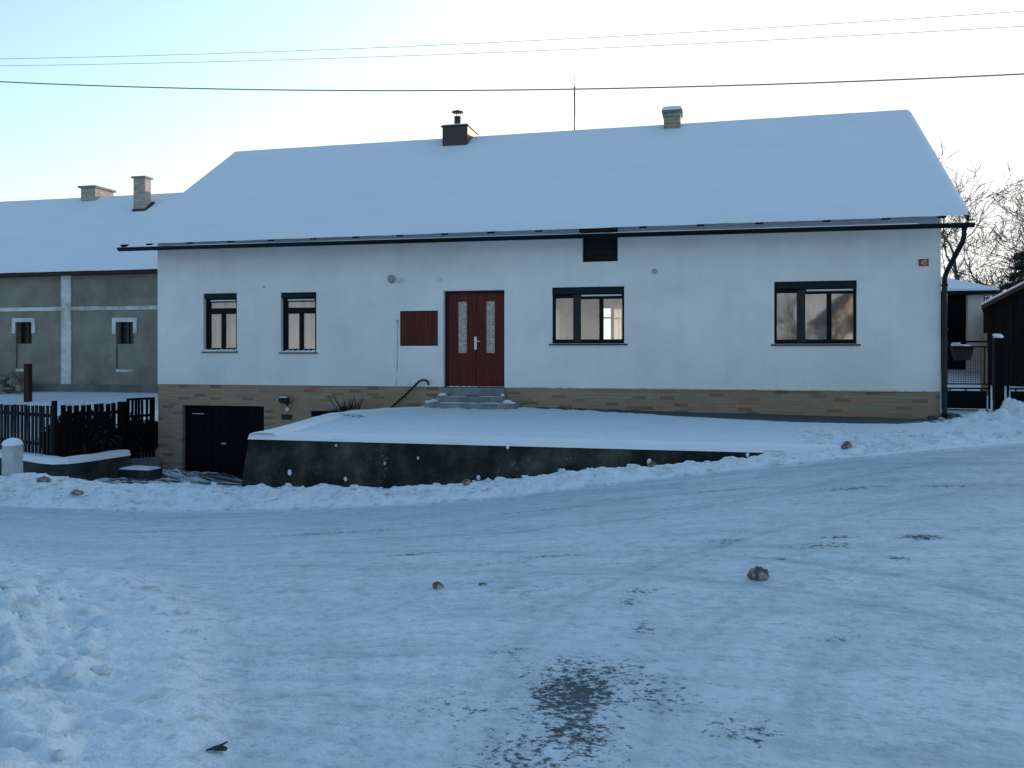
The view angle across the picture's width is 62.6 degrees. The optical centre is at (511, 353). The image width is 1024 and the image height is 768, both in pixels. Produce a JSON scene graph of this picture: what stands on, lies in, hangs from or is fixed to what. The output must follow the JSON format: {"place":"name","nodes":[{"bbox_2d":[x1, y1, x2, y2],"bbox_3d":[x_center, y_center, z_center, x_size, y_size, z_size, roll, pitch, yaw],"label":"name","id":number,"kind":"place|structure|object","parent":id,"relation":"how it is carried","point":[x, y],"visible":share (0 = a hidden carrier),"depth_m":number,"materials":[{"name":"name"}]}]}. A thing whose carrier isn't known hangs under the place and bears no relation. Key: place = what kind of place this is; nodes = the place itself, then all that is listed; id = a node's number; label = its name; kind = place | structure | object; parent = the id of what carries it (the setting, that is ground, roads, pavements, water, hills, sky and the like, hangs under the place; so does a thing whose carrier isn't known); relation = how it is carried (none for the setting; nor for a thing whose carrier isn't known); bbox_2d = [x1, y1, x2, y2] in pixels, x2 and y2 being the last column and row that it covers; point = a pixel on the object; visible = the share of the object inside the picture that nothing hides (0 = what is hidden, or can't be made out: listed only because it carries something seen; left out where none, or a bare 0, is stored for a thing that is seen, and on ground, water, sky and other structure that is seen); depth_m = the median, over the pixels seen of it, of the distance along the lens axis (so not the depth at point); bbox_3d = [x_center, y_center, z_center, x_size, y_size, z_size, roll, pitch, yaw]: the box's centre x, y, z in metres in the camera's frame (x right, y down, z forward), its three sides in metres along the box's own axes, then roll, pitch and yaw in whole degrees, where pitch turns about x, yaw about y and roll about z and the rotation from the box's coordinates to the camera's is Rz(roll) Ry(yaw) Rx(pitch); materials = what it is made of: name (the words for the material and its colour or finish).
{"place":"outdoors","nodes":[
{"label":"outdoors","id":0,"kind":"place"},
{"bbox_2d":[101,468,241,486],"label":"driveway","id":1,"kind":"structure","parent":0,"point":[175,475],"depth_m":18.03,"materials":[{"name":"white snow"}]},
{"bbox_2d":[1,438,22,475],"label":"concrete post","id":2,"kind":"object","parent":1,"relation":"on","point":[12,456],"visible":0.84,"depth_m":14.69,"materials":[{"name":"white concrete"}]},
{"bbox_2d":[0,444,1023,767],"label":"road","id":3,"kind":"structure","parent":0,"point":[876,620],"depth_m":5.06,"materials":[{"name":"white snow"}]},
{"bbox_2d":[0,562,230,767],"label":"trampled snow","id":4,"kind":"structure","parent":3,"relation":"on","point":[110,721],"depth_m":4.29,"materials":[{"name":"white snow"}]},
{"bbox_2d":[206,741,227,750],"bbox_3d":[-1.226,1.634,3.508,0.088,0.032,0.034,0,0,-5],"label":"broken twig","id":5,"kind":"object","parent":4,"relation":"on","point":[220,747],"visible":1,"depth_m":3.50,"materials":[{"name":"brown wood"}]},
{"bbox_2d":[433,581,443,588],"bbox_3d":[-0.517,1.627,5.914,0.084,0.059,0.066,0,0,13],"label":"frozen clod","id":6,"kind":"object","parent":3,"relation":"on","point":[438,585],"visible":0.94,"depth_m":5.89,"materials":[{"name":"grey snow"}]},
{"bbox_2d":[747,566,769,580],"bbox_3d":[1.627,1.455,5.566,0.150,0.106,0.115,0,0,13],"label":"frozen clod","id":7,"kind":"object","parent":3,"relation":"on","point":[757,573],"visible":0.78,"depth_m":5.53,"materials":[{"name":"grey snow"}]},
{"bbox_2d":[0,397,1023,510],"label":"snow bank","id":8,"kind":"structure","parent":0,"point":[181,496],"depth_m":10.71,"materials":[{"name":"white snow"}]},
{"bbox_2d":[35,476,51,481],"bbox_3d":[-6.825,1.826,12.267,0.264,0.092,0.149,0,0,13],"label":"frozen clod","id":9,"kind":"object","parent":8,"relation":"on","point":[43,479],"visible":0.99,"depth_m":12.22,"materials":[{"name":"grey snow"}]},
{"bbox_2d":[70,490,82,494],"bbox_3d":[-6.110,1.942,11.836,0.224,0.075,0.136,0,0,13],"label":"frozen clod","id":10,"kind":"object","parent":8,"relation":"on","point":[76,492],"visible":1,"depth_m":11.79,"materials":[{"name":"grey snow"}]},
{"bbox_2d":[118,465,161,479],"bbox_3d":[-7.934,2.597,17.980,0.780,0.406,0.440,0,0,13],"label":"gate step","id":11,"kind":"object","parent":8,"relation":"on","point":[143,471],"visible":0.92,"depth_m":17.80,"materials":[{"name":"concrete"}]},
{"bbox_2d":[131,459,160,467],"bbox_3d":[-8.281,2.620,18.870,0.410,0.460,0.770,0,0,13],"label":"gate threshold","id":12,"kind":"object","parent":8,"relation":"on","point":[151,462],"visible":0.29,"depth_m":18.86,"materials":[{"name":"concrete"}]},
{"bbox_2d":[126,397,154,458],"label":"picket gate","id":13,"kind":"structure","parent":12,"relation":"on","point":[134,415],"depth_m":18.95,"materials":[{"name":"black paint"}]},
{"bbox_2d":[462,478,471,485],"bbox_3d":[-0.572,1.621,10.665,0.126,0.085,0.089,0,0,13],"label":"frozen clod","id":14,"kind":"object","parent":8,"relation":"on","point":[465,481],"visible":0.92,"depth_m":10.64,"materials":[{"name":"grey snow"}]},
{"bbox_2d":[0,409,1023,760],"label":"snow rubble","id":15,"kind":"object","parent":8,"relation":"on","point":[72,671],"visible":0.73,"depth_m":10.50,"materials":[{"name":"white snow"}]},
{"bbox_2d":[647,461,656,466],"bbox_3d":[1.694,1.349,10.175,0.122,0.104,0.108,0,0,13],"label":"frozen clod","id":16,"kind":"object","parent":8,"relation":"on","point":[650,464],"visible":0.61,"depth_m":10.15,"materials":[{"name":"grey snow"}]},
{"bbox_2d":[841,441,851,448],"bbox_3d":[4.029,1.108,10.130,0.128,0.121,0.107,0,0,13],"label":"frozen clod","id":17,"kind":"object","parent":8,"relation":"on","point":[846,445],"visible":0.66,"depth_m":10.10,"materials":[{"name":"grey snow"}]},
{"bbox_2d":[0,370,1023,460],"bbox_3d":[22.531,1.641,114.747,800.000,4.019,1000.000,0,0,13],"label":"ground","id":18,"kind":"structure","parent":0,"point":[45,399],"depth_m":26.13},
{"bbox_2d":[0,371,23,393],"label":"rubble pile","id":19,"kind":"object","parent":18,"relation":"on","point":[14,382],"visible":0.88,"depth_m":28.72,"materials":[{"name":"stone"}]},
{"bbox_2d":[24,364,31,401],"bbox_3d":[-15.332,1.030,26.680,0.180,1.440,0.180,0,0,13],"label":"yard post","id":20,"kind":"object","parent":18,"relation":"on","point":[27,382],"visible":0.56,"depth_m":26.60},
{"bbox_2d":[0,449,130,480],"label":"garden wall","id":21,"kind":"structure","parent":18,"relation":"on","point":[95,466],"depth_m":17.18,"materials":[{"name":"concrete"}]},
{"bbox_2d":[0,401,56,455],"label":"picket fence","id":22,"kind":"object","parent":21,"relation":"on","point":[10,414],"visible":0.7,"depth_m":17.84,"materials":[{"name":"black paint"}]},
{"bbox_2d":[61,401,126,455],"bbox_3d":[-8.902,1.725,18.003,0.188,1.350,1.450,0,0,30],"label":"picket fence","id":23,"kind":"object","parent":21,"relation":"on","point":[85,413],"visible":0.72,"depth_m":17.92,"materials":[{"name":"black paint"}]},
{"bbox_2d":[0,175,182,392],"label":"grey barn","id":24,"kind":"structure","parent":18,"relation":"on","point":[78,301],"depth_m":29.35,"materials":[{"name":"paint"}]},
{"bbox_2d":[12,318,34,371],"bbox_3d":[-17.154,-0.320,29.767,0.960,1.880,0.305,0,0,13],"label":"window","id":25,"kind":"structure","parent":24,"relation":"in","point":[27,324],"depth_m":29.72,"materials":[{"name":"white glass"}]},
{"bbox_2d":[112,318,136,371],"bbox_3d":[-13.162,-0.305,28.811,0.970,1.850,0.305,0,0,13],"label":"window","id":26,"kind":"structure","parent":24,"relation":"in","point":[128,329],"depth_m":28.77,"materials":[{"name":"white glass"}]},
{"bbox_2d":[41,399,157,456],"bbox_3d":[-9.034,1.696,18.700,1.218,1.413,2.698,0,0,30],"label":"dark bush","id":27,"kind":"object","parent":18,"relation":"on","point":[109,442],"visible":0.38,"depth_m":18.12,"materials":[{"name":"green plant"}]},
{"bbox_2d":[242,406,840,487],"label":"retaining wall","id":28,"kind":"structure","parent":18,"relation":"on","point":[280,456],"depth_m":11.39,"materials":[{"name":"concrete"}]},
{"bbox_2d":[117,106,974,477],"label":"white house","id":29,"kind":"structure","parent":18,"relation":"on","point":[755,266],"depth_m":17.54,"materials":[{"name":"paint"}]},
{"bbox_2d":[201,293,236,352],"bbox_3d":[-6.522,-0.694,18.983,0.900,1.329,0.299,0,0,13],"label":"window","id":30,"kind":"structure","parent":29,"relation":"in","point":[216,310],"depth_m":19.06,"materials":[{"name":"black glass"}]},
{"bbox_2d":[185,405,263,477],"bbox_3d":[-6.463,2.106,18.993,2.050,1.889,0.085,0,0,13],"label":"garage door","id":31,"kind":"structure","parent":29,"relation":"in","point":[216,437],"depth_m":19.01,"materials":[{"name":"black paint"}]},
{"bbox_2d":[279,396,288,405],"bbox_3d":[-4.952,1.038,18.408,0.216,0.219,0.221,0,0,13],"label":"floodlight","id":32,"kind":"object","parent":29,"relation":"attached to","point":[285,399],"visible":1,"depth_m":18.31,"materials":[{"name":"black metal"}]},
{"bbox_2d":[279,292,317,352],"bbox_3d":[-4.649,-0.679,18.535,0.910,1.339,0.299,0,0,13],"label":"window","id":33,"kind":"structure","parent":29,"relation":"in","point":[299,308],"depth_m":18.62,"materials":[{"name":"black glass"}]},
{"bbox_2d":[313,411,340,416],"bbox_3d":[-3.608,1.695,18.312,1.560,0.910,0.060,0,0,13],"label":"basement window","id":34,"kind":"structure","parent":29,"relation":"in","point":[315,413],"depth_m":18.44,"materials":[{"name":"black paint"}]},
{"bbox_2d":[387,275,395,282],"bbox_3d":[-2.573,-1.590,17.865,0.180,0.180,0.127,0,0,13],"label":"wall lamp","id":35,"kind":"object","parent":29,"relation":"attached to","point":[391,278],"visible":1,"depth_m":17.84,"materials":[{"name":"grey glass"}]},
{"bbox_2d":[445,290,504,387],"bbox_3d":[-0.768,-0.310,17.630,1.320,2.020,0.145,0,0,13],"label":"door","id":36,"kind":"structure","parent":29,"relation":"in","point":[474,320],"depth_m":17.64,"materials":[{"name":"red paint"}]},
{"bbox_2d":[573,77,574,129],"bbox_3d":[1.560,-6.120,21.003,0.058,1.740,0.038,0,0,13],"label":"antenna","id":37,"kind":"object","parent":29,"relation":"attached to","point":[574,103],"visible":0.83,"depth_m":20.98,"materials":[{"name":"metal"}]},
{"bbox_2d":[549,286,626,344],"bbox_3d":[1.537,-0.763,16.996,1.580,1.171,0.195,0,0,13],"label":"window","id":38,"kind":"structure","parent":29,"relation":"in","point":[615,292],"depth_m":17.01,"materials":[{"name":"glass"}]},
{"bbox_2d":[597,308,613,338],"bbox_3d":[2.931,-0.790,24.454,0.900,1.080,0.050,0,0,13],"label":"rear window","id":39,"kind":"structure","parent":29,"relation":"in","point":[612,309],"depth_m":24.44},
{"bbox_2d":[771,280,860,345],"bbox_3d":[5.764,-0.768,16.052,1.600,1.221,0.326,0,0,13],"label":"window","id":40,"kind":"structure","parent":29,"relation":"in","point":[806,313],"depth_m":16.09,"materials":[{"name":"glass"}]},
{"bbox_2d":[919,259,928,265],"bbox_3d":[7.572,-1.680,15.489,0.170,0.130,0.024,0,0,13],"label":"house number sign","id":41,"kind":"object","parent":29,"relation":"attached to","point":[923,262],"visible":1,"depth_m":15.48,"materials":[{"name":"red metal"}]},
{"bbox_2d":[941,237,968,277],"bbox_3d":[16.442,-2.187,34.708,4.610,6.125,3.735,0,0,13],"label":"bare tree","id":42,"kind":"object","parent":18,"relation":"on","point":[948,251],"visible":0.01,"depth_m":34.25,"materials":[{"name":"brown plant"}]},
{"bbox_2d":[941,341,990,410],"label":"garden gate","id":43,"kind":"structure","parent":18,"relation":"on","point":[972,400],"depth_m":15.88,"materials":[{"name":"black metal"}]},
{"bbox_2d":[950,343,973,359],"bbox_3d":[8.583,-0.055,16.079,0.408,0.350,0.310,0,0,13],"label":"planter tub","id":44,"kind":"object","parent":43,"relation":"hanging from","point":[964,353],"visible":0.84,"depth_m":15.96,"materials":[{"name":"grey plastic"}]},
{"bbox_2d":[941,277,997,370],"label":"garden outbuilding","id":45,"kind":"structure","parent":18,"relation":"on","point":[965,299],"depth_m":23.12,"materials":[{"name":"white paint"}]},
{"bbox_2d":[941,296,965,369],"bbox_3d":[11.390,-0.480,23.562,2.369,2.260,0.051,0,0,13],"label":"door","id":46,"kind":"structure","parent":45,"relation":"in","point":[948,297],"depth_m":23.33,"materials":[{"name":"black paint"}]},
{"bbox_2d":[941,197,1012,299],"bbox_3d":[18.200,-2.606,32.766,4.957,6.969,6.886,0,0,13],"label":"bare tree","id":47,"kind":"object","parent":18,"relation":"on","point":[966,250],"visible":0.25,"depth_m":31.69,"materials":[{"name":"brown plant"}]},
{"bbox_2d":[934,142,1023,279],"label":"bare tree","id":48,"kind":"object","parent":18,"relation":"on","point":[954,268],"visible":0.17,"depth_m":29.00,"materials":[{"name":"brown plant"}]},
{"bbox_2d":[941,166,1016,299],"bbox_3d":[15.706,-3.141,31.612,5.518,7.996,5.136,0,0,13],"label":"bare tree","id":49,"kind":"object","parent":18,"relation":"on","point":[971,220],"visible":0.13,"depth_m":30.68,"materials":[{"name":"brown plant"}]},
{"bbox_2d":[980,333,987,395],"bbox_3d":[10.117,0.300,18.046,0.140,1.500,0.130,0,0,13],"label":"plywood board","id":50,"kind":"object","parent":18,"relation":"on","point":[983,337],"visible":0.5,"depth_m":18.04,"materials":[{"name":"beige wood"}]},
{"bbox_2d":[958,185,1023,282],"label":"bare tree","id":51,"kind":"object","parent":18,"relation":"on","point":[1017,214],"visible":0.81,"depth_m":35.68,"materials":[{"name":"brown plant"}]},
{"bbox_2d":[992,334,995,399],"bbox_3d":[9.899,0.418,17.254,0.119,1.664,0.117,0,0,13],"label":"fence post","id":52,"kind":"object","parent":18,"relation":"on","point":[992,365],"visible":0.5,"depth_m":17.29,"materials":[{"name":"black metal"}]},
{"bbox_2d":[971,223,1023,300],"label":"bare tree","id":53,"kind":"object","parent":18,"relation":"on","point":[1008,269],"visible":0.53,"depth_m":28.07,"materials":[{"name":"brown plant"}]},
{"bbox_2d":[993,334,1003,411],"bbox_3d":[9.114,0.486,15.770,0.171,1.728,0.183,0,0,13],"label":"gate post","id":54,"kind":"object","parent":18,"relation":"on","point":[998,369],"visible":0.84,"depth_m":15.70,"materials":[{"name":"green paint"}]},
{"bbox_2d":[981,281,1023,386],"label":"dark shed","id":55,"kind":"structure","parent":18,"relation":"on","point":[1003,313],"depth_m":19.51,"materials":[{"name":"dark wood"},{"name":"snow"}]},
{"bbox_2d":[988,209,1023,266],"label":"bare tree","id":56,"kind":"object","parent":18,"relation":"on","point":[1013,237],"visible":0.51,"depth_m":30.84,"materials":[{"name":"brown plant"}]},
{"bbox_2d":[998,250,1023,291],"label":"conifer","id":57,"kind":"object","parent":18,"relation":"on","point":[1019,265],"visible":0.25,"depth_m":28.68,"materials":[{"name":"green plant"}]},
{"bbox_2d":[1007,343,1023,401],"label":"garden gate","id":58,"kind":"structure","parent":18,"relation":"on","point":[1017,395],"depth_m":15.70,"materials":[{"name":"black metal"}]},
{"bbox_2d":[0,73,1023,90],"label":"overhead wire","id":59,"kind":"object","parent":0,"point":[541,89],"visible":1,"depth_m":10.96,"materials":[{"name":"black metal"}]},
{"bbox_2d":[0,0,1023,338],"label":"sky","id":60,"kind":"structure","parent":0,"point":[55,140],"materials":[{"name":"blue"}]},
{"bbox_2d":[6,11,1022,58],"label":"overhead wire","id":61,"kind":"object","parent":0,"point":[531,40],"visible":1,"depth_m":11.06,"materials":[{"name":"black metal"}]},
{"bbox_2d":[8,26,1023,65],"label":"overhead wire","id":62,"kind":"object","parent":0,"point":[537,50],"visible":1,"depth_m":11.04,"materials":[{"name":"black metal"}]},
{"bbox_2d":[293,405,1023,445],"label":"terrace","id":63,"kind":"structure","parent":0,"point":[545,422],"depth_m":13.56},
{"bbox_2d":[328,396,364,412],"bbox_3d":[-3.440,1.256,17.578,0.866,0.742,0.574,0,0,13],"label":"twiggy shrub","id":64,"kind":"object","parent":63,"relation":"on","point":[345,408],"visible":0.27,"depth_m":17.51,"materials":[{"name":"brown plant"}]}
]}

